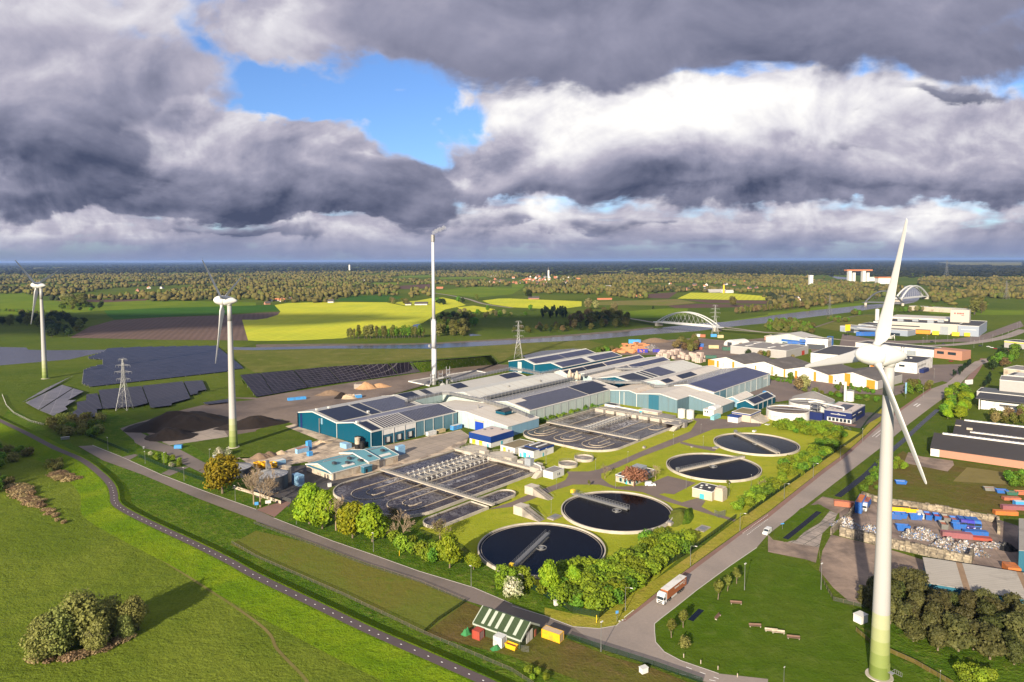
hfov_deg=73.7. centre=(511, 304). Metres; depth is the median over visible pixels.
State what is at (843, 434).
shrub
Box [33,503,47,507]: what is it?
reed patch
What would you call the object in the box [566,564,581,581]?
lime tree
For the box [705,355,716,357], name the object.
container
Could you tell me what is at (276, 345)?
bank
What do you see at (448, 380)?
flue fan
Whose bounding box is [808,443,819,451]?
shrub
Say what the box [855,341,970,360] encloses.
garage hall
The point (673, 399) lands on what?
factory hall
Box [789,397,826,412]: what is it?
sludge tank
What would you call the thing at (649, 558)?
shrub
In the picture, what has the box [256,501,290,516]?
plant entrance
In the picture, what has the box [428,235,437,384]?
chimney
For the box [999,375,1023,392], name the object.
grey block
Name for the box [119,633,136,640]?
reed patch
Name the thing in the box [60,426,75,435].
shrub
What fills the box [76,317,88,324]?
tree
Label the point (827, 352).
warehouse
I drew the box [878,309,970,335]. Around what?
brewery hall
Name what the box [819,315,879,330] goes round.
meadow strip
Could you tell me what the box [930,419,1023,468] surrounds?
brick shed
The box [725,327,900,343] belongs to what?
railway
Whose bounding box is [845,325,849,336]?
yellow sign
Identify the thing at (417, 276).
pasture
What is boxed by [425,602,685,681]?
barn yard
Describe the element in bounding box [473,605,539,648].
barn
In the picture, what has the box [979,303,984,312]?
poplar
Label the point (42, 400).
solar table
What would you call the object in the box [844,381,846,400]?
process silo
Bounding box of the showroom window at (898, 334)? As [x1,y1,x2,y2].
[862,331,899,335]
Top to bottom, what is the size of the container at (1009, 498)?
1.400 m
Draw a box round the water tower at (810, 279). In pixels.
[808,275,813,284]
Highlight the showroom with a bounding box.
[840,325,915,335]
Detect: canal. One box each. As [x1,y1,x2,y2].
[233,304,882,349]
[829,275,846,278]
[883,286,919,303]
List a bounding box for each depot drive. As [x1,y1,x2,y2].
[768,535,818,562]
[812,496,846,513]
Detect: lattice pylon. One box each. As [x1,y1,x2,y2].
[115,358,132,410]
[513,321,523,358]
[711,305,719,333]
[826,296,832,315]
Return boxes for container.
[174,444,182,448]
[273,458,285,465]
[287,396,305,400]
[292,472,303,481]
[292,479,303,486]
[295,446,308,453]
[306,440,311,449]
[307,451,312,455]
[340,441,351,448]
[395,444,404,454]
[426,430,436,435]
[437,428,445,432]
[450,423,461,429]
[472,626,483,640]
[493,632,506,648]
[541,625,563,643]
[629,339,640,342]
[637,349,647,352]
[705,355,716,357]
[708,345,718,348]
[710,413,720,419]
[722,347,730,350]
[834,499,853,507]
[855,494,865,513]
[892,505,909,511]
[907,507,918,512]
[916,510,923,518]
[940,530,972,539]
[962,529,988,535]
[973,535,991,541]
[992,509,1018,515]
[1000,504,1023,510]
[1001,496,1020,500]
[1002,561,1020,571]
[1013,500,1023,504]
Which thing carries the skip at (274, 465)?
on the tank yard at (291, 490)
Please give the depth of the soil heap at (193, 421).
449.85 m
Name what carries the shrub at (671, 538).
on the plant lawn at (471, 532)
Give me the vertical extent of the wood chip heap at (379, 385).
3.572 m
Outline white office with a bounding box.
[976,392,1023,412]
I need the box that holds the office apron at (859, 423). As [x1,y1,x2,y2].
[816,412,881,427]
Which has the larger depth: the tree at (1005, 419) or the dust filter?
the dust filter
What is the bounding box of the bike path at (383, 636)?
[0,419,495,681]
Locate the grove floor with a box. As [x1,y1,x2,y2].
[855,574,1023,681]
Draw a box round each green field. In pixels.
[104,305,278,318]
[335,295,402,301]
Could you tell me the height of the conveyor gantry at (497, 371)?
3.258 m
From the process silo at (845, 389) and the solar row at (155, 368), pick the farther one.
the solar row at (155, 368)
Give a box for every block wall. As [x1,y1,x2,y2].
[830,491,862,534]
[839,526,969,563]
[863,492,996,521]
[969,548,973,563]
[996,516,1000,533]
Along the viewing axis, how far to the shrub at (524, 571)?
233.43 m
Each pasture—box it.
[0,293,255,316]
[399,275,431,276]
[435,287,520,296]
[440,277,488,278]
[512,284,524,287]
[623,308,687,317]
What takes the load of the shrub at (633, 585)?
on the plant lawn at (471, 532)
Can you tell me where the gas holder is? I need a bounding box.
[792,391,834,406]
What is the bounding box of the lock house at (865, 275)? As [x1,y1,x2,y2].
[844,269,872,281]
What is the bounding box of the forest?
[0,260,1023,277]
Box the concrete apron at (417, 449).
[387,430,468,460]
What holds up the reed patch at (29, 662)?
on the meadow at (190, 630)
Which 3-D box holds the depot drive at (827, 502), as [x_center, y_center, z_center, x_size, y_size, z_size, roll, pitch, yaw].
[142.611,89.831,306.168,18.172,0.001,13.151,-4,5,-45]
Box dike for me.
[0,416,515,681]
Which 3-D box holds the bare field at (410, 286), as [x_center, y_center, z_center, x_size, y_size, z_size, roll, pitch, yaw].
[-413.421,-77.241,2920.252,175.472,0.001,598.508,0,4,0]
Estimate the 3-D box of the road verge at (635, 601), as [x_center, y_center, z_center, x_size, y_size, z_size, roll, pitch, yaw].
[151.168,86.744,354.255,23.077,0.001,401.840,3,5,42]
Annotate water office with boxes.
[809,401,864,423]
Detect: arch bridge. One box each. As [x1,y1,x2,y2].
[653,312,723,331]
[862,290,903,305]
[895,285,928,301]
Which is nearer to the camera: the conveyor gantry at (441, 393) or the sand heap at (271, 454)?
the sand heap at (271, 454)
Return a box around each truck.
[656,574,686,604]
[863,497,870,511]
[956,515,967,527]
[963,516,975,528]
[969,516,981,529]
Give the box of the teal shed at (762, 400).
[737,391,775,409]
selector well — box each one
[558,458,577,467]
[574,452,593,461]
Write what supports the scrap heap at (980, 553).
on the depot yard at (1009, 535)
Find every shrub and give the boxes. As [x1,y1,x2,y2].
[0,452,6,459]
[0,459,4,466]
[3,444,14,451]
[3,476,14,485]
[6,452,19,461]
[12,445,24,453]
[19,446,34,455]
[43,460,49,467]
[44,416,58,424]
[47,462,55,468]
[52,465,59,470]
[54,457,63,463]
[55,413,63,417]
[55,425,70,433]
[56,461,63,468]
[57,417,67,424]
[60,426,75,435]
[62,412,72,417]
[62,419,75,424]
[64,422,76,427]
[65,414,77,420]
[75,414,88,421]
[75,423,88,430]
[76,419,87,427]
[83,411,92,418]
[86,426,99,435]
[87,419,101,427]
[91,423,105,433]
[95,414,106,420]
[212,446,224,455]
[224,447,231,454]
[387,530,400,546]
[395,533,409,552]
[405,541,416,553]
[406,534,417,544]
[412,539,428,556]
[420,547,430,561]
[426,547,438,562]
[427,541,438,557]
[494,569,508,580]
[494,575,507,589]
[495,563,508,573]
[503,574,520,590]
[503,576,523,598]
[506,567,519,575]
[516,564,530,579]
[517,581,526,589]
[523,664,533,673]
[524,576,535,587]
[529,673,535,679]
[533,667,541,674]
[536,584,552,594]
[542,671,549,680]
[547,586,562,600]
[552,587,571,605]
[555,559,577,570]
[558,570,567,582]
[558,577,569,587]
[562,576,574,585]
[563,583,580,599]
[566,568,586,582]
[568,555,593,569]
[568,592,583,609]
[572,575,585,590]
[575,591,597,609]
[577,570,598,584]
[579,579,601,597]
[582,565,598,576]
[583,555,602,571]
[584,590,605,612]
[593,580,609,588]
[594,559,613,572]
[595,572,609,586]
[597,587,615,609]
[601,558,614,570]
[601,578,629,598]
[603,572,625,580]
[604,584,624,604]
[605,555,620,562]
[607,564,621,572]
[611,547,633,563]
[613,561,630,571]
[615,576,637,592]
[620,552,639,565]
[622,569,647,588]
[629,556,646,568]
[629,567,649,581]
[630,543,647,552]
[633,552,650,565]
[636,529,654,540]
[637,535,658,549]
[644,548,657,555]
[644,560,661,575]
[646,554,663,566]
[649,551,668,568]
[652,539,666,547]
[652,545,674,562]
[656,526,666,534]
[661,533,684,545]
[664,541,681,557]
[672,536,691,552]
[674,528,696,541]
[678,634,690,647]
[730,501,742,510]
[736,497,744,506]
[742,489,756,499]
[743,496,756,506]
[753,494,765,501]
[755,486,769,496]
[757,481,767,486]
[758,476,771,483]
[764,483,775,493]
[771,478,781,486]
[771,483,779,490]
[772,421,779,426]
[775,473,788,482]
[776,422,786,429]
[776,463,789,472]
[777,457,789,465]
[785,421,794,427]
[787,424,795,430]
[787,469,796,475]
[793,454,800,460]
[795,417,804,421]
[796,469,804,475]
[797,461,808,471]
[798,452,808,458]
[799,427,808,434]
[802,455,811,461]
[806,425,815,431]
[807,428,817,435]
[808,420,819,424]
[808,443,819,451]
[809,455,822,464]
[812,441,822,446]
[815,438,825,445]
[816,426,826,433]
[818,450,826,455]
[820,445,833,455]
[821,431,830,435]
[824,424,834,430]
[825,443,834,448]
[832,430,841,438]
[840,430,848,437]
[858,484,868,490]
[865,475,876,481]
[865,478,873,485]
[871,471,878,479]
[952,661,972,673]
[957,668,976,681]
[967,661,979,667]
[969,665,989,681]
[983,666,999,681]
[1002,470,1013,476]
[1005,473,1020,483]
[1008,477,1019,486]
[1018,478,1023,486]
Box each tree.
[0,316,5,324]
[5,317,13,325]
[15,316,22,323]
[22,315,33,325]
[32,317,39,324]
[45,311,55,317]
[45,324,58,329]
[45,327,58,336]
[53,312,63,318]
[54,315,61,321]
[59,296,74,304]
[59,323,69,332]
[64,327,73,335]
[65,296,77,303]
[66,317,76,321]
[69,300,76,307]
[69,320,74,327]
[74,319,84,328]
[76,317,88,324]
[77,293,88,299]
[77,298,88,306]
[199,453,241,493]
[238,463,263,503]
[244,468,279,506]
[252,469,278,503]
[292,482,321,523]
[307,489,338,528]
[322,496,345,530]
[335,500,362,537]
[354,503,390,541]
[385,511,414,532]
[387,505,403,527]
[429,518,450,538]
[435,531,462,567]
[436,323,444,334]
[449,328,457,334]
[458,327,466,335]
[464,552,481,569]
[471,317,477,324]
[525,289,531,296]
[537,559,560,594]
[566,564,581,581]
[571,319,577,328]
[573,316,579,322]
[576,322,581,330]
[579,313,584,321]
[584,298,591,307]
[593,300,598,307]
[598,318,605,327]
[611,302,617,309]
[612,318,617,326]
[614,310,621,316]
[621,317,629,326]
[621,466,648,486]
[649,465,660,479]
[666,618,676,637]
[671,341,678,348]
[678,609,687,627]
[681,342,686,350]
[687,343,692,351]
[692,343,698,349]
[713,579,723,598]
[723,574,731,590]
[728,296,736,304]
[732,567,740,583]
[787,372,793,379]
[792,376,803,390]
[800,374,810,387]
[856,585,871,605]
[864,586,872,611]
[866,576,873,587]
[890,595,898,623]
[891,566,908,592]
[891,578,902,602]
[893,579,905,600]
[894,600,914,631]
[901,617,925,641]
[904,568,929,596]
[904,599,922,620]
[905,581,922,599]
[907,589,926,613]
[921,611,940,637]
[923,600,945,629]
[925,587,933,596]
[925,588,954,613]
[927,624,948,650]
[939,403,948,415]
[942,400,953,410]
[942,408,953,418]
[942,611,978,651]
[945,591,958,609]
[946,394,956,401]
[948,384,956,391]
[951,606,973,620]
[952,382,960,389]
[953,405,968,418]
[956,401,967,408]
[957,391,969,399]
[958,398,969,409]
[958,589,978,614]
[960,386,971,392]
[965,618,981,649]
[966,606,975,619]
[973,621,1007,659]
[974,588,995,602]
[975,599,996,619]
[977,615,1002,641]
[980,596,1008,614]
[988,356,998,364]
[988,408,996,415]
[988,593,999,600]
[989,359,997,369]
[990,411,1001,422]
[994,346,1009,356]
[994,611,1009,634]
[995,351,1006,357]
[999,357,1010,366]
[999,415,1008,422]
[1000,610,1023,643]
[1001,630,1017,646]
[1002,592,1023,612]
[1005,636,1023,664]
[1007,354,1014,361]
[1007,408,1015,420]
[1009,343,1021,354]
[1009,348,1019,358]
[1009,412,1018,423]
[1010,600,1023,615]
[1016,404,1023,413]
[1016,408,1022,415]
[1018,415,1023,423]
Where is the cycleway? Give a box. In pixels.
[953,358,985,393]
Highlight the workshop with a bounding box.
[305,446,398,479]
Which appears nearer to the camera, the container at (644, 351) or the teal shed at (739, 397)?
the teal shed at (739, 397)
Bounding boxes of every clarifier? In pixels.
[477,522,605,578]
[561,489,672,533]
[666,453,761,482]
[713,430,799,456]
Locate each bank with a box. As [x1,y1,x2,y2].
[240,356,497,397]
[256,327,652,346]
[724,303,869,321]
[773,505,825,541]
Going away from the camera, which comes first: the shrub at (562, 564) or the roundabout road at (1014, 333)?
the shrub at (562, 564)
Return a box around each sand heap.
[250,453,271,459]
[265,451,276,456]
[276,450,287,454]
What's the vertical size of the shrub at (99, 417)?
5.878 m
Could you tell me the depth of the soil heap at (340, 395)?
547.28 m
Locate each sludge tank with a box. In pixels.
[766,403,809,420]
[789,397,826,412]
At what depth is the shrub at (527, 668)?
181.77 m
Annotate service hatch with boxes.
[547,513,561,520]
[666,520,673,525]
[695,525,710,531]
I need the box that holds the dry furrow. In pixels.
[159,559,308,681]
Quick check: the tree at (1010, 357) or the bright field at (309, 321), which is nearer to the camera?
the tree at (1010, 357)
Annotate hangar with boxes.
[842,325,865,332]
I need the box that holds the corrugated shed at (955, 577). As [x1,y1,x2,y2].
[923,557,1023,604]
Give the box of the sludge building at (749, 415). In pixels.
[727,407,769,423]
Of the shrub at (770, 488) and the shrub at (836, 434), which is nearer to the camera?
the shrub at (770, 488)
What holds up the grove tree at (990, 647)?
on the grove floor
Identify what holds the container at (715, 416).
on the plant lawn at (471, 532)
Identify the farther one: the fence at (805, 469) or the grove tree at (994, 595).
the fence at (805, 469)
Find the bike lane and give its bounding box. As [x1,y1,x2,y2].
[623,388,930,620]
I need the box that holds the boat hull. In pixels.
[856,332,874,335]
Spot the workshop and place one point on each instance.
(350, 462)
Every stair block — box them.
[513,502,544,521]
[525,483,553,499]
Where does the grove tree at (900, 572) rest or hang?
on the grove floor
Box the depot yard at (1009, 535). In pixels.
[839,500,1018,568]
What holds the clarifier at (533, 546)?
on the plant lawn at (471, 532)
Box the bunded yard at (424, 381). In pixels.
[408,370,485,385]
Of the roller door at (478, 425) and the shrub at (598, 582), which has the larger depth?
the roller door at (478, 425)
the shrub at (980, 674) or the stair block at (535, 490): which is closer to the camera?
the shrub at (980, 674)
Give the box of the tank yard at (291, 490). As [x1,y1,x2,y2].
[256,465,375,506]
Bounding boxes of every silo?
[234,462,251,478]
[253,468,287,492]
[678,408,685,417]
[686,409,693,418]
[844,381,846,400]
[846,389,853,401]
[875,309,878,320]
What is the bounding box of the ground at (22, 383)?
[0,259,1023,681]
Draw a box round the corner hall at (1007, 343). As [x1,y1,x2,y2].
[1004,339,1023,348]
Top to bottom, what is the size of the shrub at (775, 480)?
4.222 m
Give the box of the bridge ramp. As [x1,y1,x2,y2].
[723,329,775,332]
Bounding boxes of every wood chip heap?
[356,382,376,389]
[374,383,391,387]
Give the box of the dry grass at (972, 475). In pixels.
[954,467,1009,484]
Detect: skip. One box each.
[253,461,262,467]
[269,461,277,467]
[505,640,518,650]
[892,512,902,519]
[893,511,907,518]
[894,479,906,484]
[895,523,910,530]
[908,512,923,519]
[923,511,932,519]
[932,512,941,520]
[938,520,948,529]
[941,513,950,522]
[949,515,958,522]
[951,522,966,529]
[982,486,995,490]
[994,488,1008,493]
[1004,490,1018,495]
[1013,490,1023,494]
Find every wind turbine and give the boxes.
[15,260,57,378]
[202,260,241,448]
[805,218,926,681]
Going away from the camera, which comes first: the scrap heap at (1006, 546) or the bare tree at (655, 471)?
the scrap heap at (1006, 546)
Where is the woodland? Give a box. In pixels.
[0,269,1023,308]
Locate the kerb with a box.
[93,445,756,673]
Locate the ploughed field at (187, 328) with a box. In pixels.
[70,312,278,339]
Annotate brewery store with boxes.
[958,320,986,336]
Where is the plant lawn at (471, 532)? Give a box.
[420,404,859,618]
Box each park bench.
[730,600,741,603]
[749,623,761,627]
[772,629,784,633]
[787,634,799,639]
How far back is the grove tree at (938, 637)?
190.29 m
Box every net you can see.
[461,627,471,635]
[490,645,499,650]
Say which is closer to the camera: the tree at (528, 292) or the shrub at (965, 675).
the shrub at (965, 675)
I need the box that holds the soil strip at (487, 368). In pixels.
[399,364,508,392]
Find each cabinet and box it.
[639,664,648,674]
[853,610,868,624]
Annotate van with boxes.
[645,481,655,485]
[762,526,771,534]
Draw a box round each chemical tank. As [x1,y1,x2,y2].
[355,437,360,448]
[359,441,364,448]
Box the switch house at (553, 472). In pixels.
[543,466,563,478]
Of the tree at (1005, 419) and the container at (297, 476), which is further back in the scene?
the tree at (1005, 419)
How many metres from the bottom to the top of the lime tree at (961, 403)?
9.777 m
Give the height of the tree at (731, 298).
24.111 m
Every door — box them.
[385,436,390,442]
[396,433,401,440]
[407,431,412,437]
[475,421,483,429]
[526,628,532,643]
[907,350,915,354]
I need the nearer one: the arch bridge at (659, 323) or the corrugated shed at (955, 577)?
the corrugated shed at (955, 577)
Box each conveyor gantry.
[405,391,527,415]
[451,367,559,381]
[480,376,572,398]
[582,366,642,376]
[592,377,687,387]
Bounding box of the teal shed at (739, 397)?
[727,391,753,406]
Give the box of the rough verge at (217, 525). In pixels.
[3,407,558,681]
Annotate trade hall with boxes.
[870,355,932,373]
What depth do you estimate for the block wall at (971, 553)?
247.08 m
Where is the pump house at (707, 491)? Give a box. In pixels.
[692,482,726,501]
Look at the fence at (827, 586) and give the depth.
228.27 m
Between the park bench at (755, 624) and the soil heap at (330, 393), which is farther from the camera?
the soil heap at (330, 393)
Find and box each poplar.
[356,325,361,335]
[364,325,368,338]
[368,324,372,338]
[374,326,378,336]
[383,326,387,337]
[391,325,394,337]
[394,326,399,337]
[403,325,406,337]
[406,325,410,335]
[410,326,413,335]
[416,325,420,337]
[449,319,453,333]
[453,320,459,334]
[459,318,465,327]
[969,300,980,314]
[970,297,981,306]
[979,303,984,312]
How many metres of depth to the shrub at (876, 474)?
340.87 m
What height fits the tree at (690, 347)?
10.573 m
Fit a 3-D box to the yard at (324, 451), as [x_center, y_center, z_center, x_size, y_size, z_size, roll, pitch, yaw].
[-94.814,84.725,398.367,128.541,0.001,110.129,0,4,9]
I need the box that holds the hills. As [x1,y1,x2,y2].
[0,260,972,263]
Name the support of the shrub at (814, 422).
on the plant lawn at (471, 532)
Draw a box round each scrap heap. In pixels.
[829,516,861,528]
[858,523,875,533]
[899,528,915,538]
[912,526,940,540]
[928,536,954,548]
[948,539,973,553]
[968,546,990,557]
[970,541,1001,548]
[999,541,1017,551]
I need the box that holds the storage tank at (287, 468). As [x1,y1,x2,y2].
[278,465,291,482]
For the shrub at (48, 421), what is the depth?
458.92 m
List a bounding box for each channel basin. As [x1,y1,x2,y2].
[423,501,488,527]
[479,489,515,505]
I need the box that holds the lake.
[0,347,104,364]
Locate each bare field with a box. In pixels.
[58,299,146,301]
[400,284,429,288]
[648,292,676,298]
[669,304,766,307]
[690,300,766,303]
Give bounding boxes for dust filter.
[567,370,580,380]
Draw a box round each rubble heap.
[313,439,332,444]
[342,394,355,398]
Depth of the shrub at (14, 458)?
375.43 m
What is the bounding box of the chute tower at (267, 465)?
[265,460,270,468]
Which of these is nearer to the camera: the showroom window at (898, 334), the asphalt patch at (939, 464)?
the asphalt patch at (939, 464)
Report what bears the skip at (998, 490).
on the scrap meadow at (942, 487)
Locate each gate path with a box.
[121,454,136,459]
[161,467,187,475]
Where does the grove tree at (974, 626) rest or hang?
on the grove floor
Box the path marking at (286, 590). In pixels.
[113,492,483,680]
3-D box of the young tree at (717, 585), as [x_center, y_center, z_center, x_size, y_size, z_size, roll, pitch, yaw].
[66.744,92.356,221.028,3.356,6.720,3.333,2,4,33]
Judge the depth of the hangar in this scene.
1021.62 m
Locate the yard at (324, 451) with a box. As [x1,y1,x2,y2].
[237,424,468,480]
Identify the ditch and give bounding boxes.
[688,609,703,620]
[783,511,820,538]
[835,409,938,496]
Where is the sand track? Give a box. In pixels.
[815,314,873,326]
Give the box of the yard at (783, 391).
[750,364,963,401]
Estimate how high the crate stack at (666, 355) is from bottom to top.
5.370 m
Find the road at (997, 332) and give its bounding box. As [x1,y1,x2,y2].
[811,321,1023,351]
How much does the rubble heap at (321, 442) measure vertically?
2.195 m
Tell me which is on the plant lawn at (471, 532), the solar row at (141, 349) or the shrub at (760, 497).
the shrub at (760, 497)
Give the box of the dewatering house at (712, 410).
[703,404,722,415]
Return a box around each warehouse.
[730,341,807,357]
[766,331,819,344]
[811,345,858,362]
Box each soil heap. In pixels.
[123,411,228,432]
[144,427,197,441]
[214,415,289,430]
[314,390,346,395]
[334,392,345,398]
[641,338,671,342]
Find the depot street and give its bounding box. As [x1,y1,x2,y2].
[902,374,960,384]
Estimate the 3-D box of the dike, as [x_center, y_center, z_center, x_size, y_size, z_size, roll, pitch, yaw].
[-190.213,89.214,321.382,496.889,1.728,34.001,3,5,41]
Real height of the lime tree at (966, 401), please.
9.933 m
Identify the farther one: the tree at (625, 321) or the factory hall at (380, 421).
the tree at (625, 321)
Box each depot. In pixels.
[819,535,923,603]
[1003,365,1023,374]
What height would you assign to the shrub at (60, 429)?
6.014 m
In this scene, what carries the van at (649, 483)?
on the plant lawn at (471, 532)
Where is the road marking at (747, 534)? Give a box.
[619,403,919,680]
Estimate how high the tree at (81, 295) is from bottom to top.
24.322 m
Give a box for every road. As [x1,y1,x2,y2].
[79,445,599,647]
[120,419,205,472]
[436,293,511,307]
[574,359,987,681]
[789,511,836,546]
[811,321,1023,351]
[921,329,1023,345]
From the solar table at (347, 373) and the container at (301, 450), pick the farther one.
the solar table at (347, 373)
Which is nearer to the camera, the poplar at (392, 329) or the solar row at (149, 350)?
the solar row at (149, 350)
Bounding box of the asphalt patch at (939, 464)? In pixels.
[905,452,953,470]
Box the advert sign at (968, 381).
[965,379,972,383]
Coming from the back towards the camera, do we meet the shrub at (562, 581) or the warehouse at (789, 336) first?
the warehouse at (789, 336)
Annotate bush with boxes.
[18,612,71,662]
[37,605,79,655]
[58,588,113,646]
[79,616,112,650]
[96,593,122,632]
[114,614,134,638]
[115,595,149,632]
[904,384,913,393]
[915,384,923,391]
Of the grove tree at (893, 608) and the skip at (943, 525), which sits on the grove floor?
the grove tree at (893, 608)
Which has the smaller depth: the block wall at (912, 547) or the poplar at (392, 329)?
the block wall at (912, 547)
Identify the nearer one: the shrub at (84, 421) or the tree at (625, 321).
the shrub at (84, 421)
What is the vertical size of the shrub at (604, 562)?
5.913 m
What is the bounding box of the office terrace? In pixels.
[817,420,855,425]
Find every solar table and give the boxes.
[23,378,67,401]
[26,385,71,409]
[40,388,83,415]
[73,393,101,416]
[99,386,147,408]
[143,381,189,407]
[184,380,206,394]
[203,399,227,403]
[240,373,272,396]
[261,370,307,393]
[294,367,340,386]
[328,365,370,381]
[360,364,397,378]
[389,361,424,374]
[467,355,497,362]
[523,349,576,357]
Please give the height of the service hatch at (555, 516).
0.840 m
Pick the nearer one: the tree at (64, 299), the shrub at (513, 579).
the shrub at (513, 579)
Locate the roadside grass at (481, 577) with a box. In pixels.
[93,413,578,614]
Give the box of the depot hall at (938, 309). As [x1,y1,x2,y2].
[909,306,967,312]
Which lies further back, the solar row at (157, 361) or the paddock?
the solar row at (157, 361)
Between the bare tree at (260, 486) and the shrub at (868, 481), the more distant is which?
the shrub at (868, 481)
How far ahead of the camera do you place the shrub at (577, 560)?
237.85 m
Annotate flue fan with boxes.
[430,366,451,385]
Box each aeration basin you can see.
[333,443,544,517]
[523,406,692,451]
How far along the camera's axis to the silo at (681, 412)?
473.87 m
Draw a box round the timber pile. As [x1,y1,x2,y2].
[626,348,636,351]
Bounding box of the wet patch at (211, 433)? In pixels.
[163,427,227,444]
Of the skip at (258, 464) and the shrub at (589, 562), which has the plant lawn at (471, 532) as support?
the shrub at (589, 562)
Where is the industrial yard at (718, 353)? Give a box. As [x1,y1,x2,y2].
[621,338,765,359]
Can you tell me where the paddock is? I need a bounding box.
[230,531,464,633]
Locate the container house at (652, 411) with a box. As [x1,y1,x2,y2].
[638,408,661,414]
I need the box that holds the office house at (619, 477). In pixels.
[615,463,654,485]
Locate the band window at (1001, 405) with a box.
[999,404,1017,407]
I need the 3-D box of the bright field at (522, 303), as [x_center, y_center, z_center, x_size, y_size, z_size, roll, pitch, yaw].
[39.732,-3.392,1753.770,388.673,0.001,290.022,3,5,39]
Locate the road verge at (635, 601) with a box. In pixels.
[545,408,881,627]
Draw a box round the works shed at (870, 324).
[858,322,877,325]
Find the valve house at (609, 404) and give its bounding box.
[605,402,619,407]
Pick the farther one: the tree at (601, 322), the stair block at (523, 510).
the tree at (601, 322)
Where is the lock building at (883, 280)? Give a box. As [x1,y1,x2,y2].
[874,277,890,283]
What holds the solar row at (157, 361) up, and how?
on the ground at (22, 383)
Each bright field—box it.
[242,302,444,340]
[391,297,464,308]
[458,306,494,311]
[484,298,581,308]
[677,293,766,299]
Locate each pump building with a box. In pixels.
[501,439,533,454]
[518,441,553,458]
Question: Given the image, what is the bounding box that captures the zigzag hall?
[708,352,901,389]
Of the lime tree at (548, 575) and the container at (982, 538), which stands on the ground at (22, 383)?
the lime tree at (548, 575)
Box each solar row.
[82,362,238,378]
[82,363,237,379]
[82,364,239,381]
[82,365,241,383]
[83,356,227,369]
[83,357,227,372]
[83,359,227,373]
[83,360,227,374]
[83,360,234,375]
[83,361,235,377]
[84,358,227,372]
[84,366,241,385]
[86,355,227,368]
[88,345,215,356]
[88,346,216,358]
[88,369,226,386]
[90,354,226,367]
[91,345,208,355]
[94,347,218,358]
[95,345,197,354]
[96,353,225,365]
[98,346,183,353]
[99,348,215,360]
[101,346,174,352]
[102,349,220,359]
[102,350,221,360]
[102,351,222,362]
[102,351,223,361]
[103,346,164,351]
[103,348,219,358]
[103,352,224,363]
[105,346,151,350]
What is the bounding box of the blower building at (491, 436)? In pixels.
[469,426,513,447]
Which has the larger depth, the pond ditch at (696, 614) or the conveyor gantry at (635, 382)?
the conveyor gantry at (635, 382)
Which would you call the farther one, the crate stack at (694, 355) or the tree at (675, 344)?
the tree at (675, 344)
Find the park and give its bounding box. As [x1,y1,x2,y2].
[655,548,923,681]
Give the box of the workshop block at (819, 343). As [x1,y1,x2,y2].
[805,336,833,349]
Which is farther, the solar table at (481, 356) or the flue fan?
the solar table at (481, 356)
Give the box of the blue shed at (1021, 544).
[1018,518,1023,571]
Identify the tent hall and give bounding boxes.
[724,339,748,345]
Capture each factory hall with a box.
[297,395,457,446]
[394,371,525,403]
[440,400,538,434]
[443,373,570,401]
[481,380,617,418]
[508,348,621,374]
[554,354,669,380]
[597,360,700,387]
[610,384,733,412]
[644,365,720,384]
[667,367,769,397]
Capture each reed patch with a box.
[3,482,19,488]
[6,486,22,493]
[11,489,26,495]
[14,482,29,486]
[20,499,34,505]
[22,653,42,664]
[25,490,36,494]
[26,501,37,506]
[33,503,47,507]
[35,498,47,501]
[42,654,55,663]
[53,475,66,480]
[55,469,67,473]
[56,652,69,661]
[60,476,76,481]
[62,649,82,662]
[68,475,82,479]
[78,648,89,658]
[86,647,101,655]
[97,641,114,652]
[110,635,128,645]
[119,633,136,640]
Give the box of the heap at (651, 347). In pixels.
[644,344,660,350]
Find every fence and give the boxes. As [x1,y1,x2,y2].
[233,485,280,503]
[235,543,533,681]
[256,522,464,598]
[523,516,733,617]
[567,633,702,681]
[747,431,861,513]
[819,551,855,604]
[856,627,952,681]
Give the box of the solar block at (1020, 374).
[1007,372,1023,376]
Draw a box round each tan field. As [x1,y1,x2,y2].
[599,299,694,305]
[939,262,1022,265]
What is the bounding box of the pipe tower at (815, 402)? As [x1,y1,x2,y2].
[808,401,844,411]
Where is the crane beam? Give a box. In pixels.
[781,339,805,343]
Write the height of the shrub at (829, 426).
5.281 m
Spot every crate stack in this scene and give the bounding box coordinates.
[663,353,669,357]
[691,353,698,357]
[695,357,702,362]
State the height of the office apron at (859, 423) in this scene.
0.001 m
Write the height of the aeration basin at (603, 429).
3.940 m
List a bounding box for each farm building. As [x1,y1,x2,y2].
[414,302,427,304]
[528,296,538,298]
[597,298,611,299]
[708,289,725,292]
[720,290,733,292]
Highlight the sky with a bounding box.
[0,0,1023,262]
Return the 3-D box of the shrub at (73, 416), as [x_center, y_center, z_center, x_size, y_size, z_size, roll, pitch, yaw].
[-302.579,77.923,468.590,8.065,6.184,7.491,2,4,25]
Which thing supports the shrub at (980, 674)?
on the ground at (22, 383)
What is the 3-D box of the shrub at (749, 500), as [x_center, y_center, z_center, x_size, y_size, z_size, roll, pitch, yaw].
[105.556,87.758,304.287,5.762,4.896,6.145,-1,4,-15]
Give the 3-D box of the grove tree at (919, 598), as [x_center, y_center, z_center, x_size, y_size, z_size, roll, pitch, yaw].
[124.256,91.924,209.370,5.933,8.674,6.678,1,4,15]
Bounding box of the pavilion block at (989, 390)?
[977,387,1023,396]
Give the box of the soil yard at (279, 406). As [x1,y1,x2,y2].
[148,373,421,441]
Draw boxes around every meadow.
[0,439,383,681]
[234,340,603,372]
[865,451,1023,514]
[927,310,1023,314]

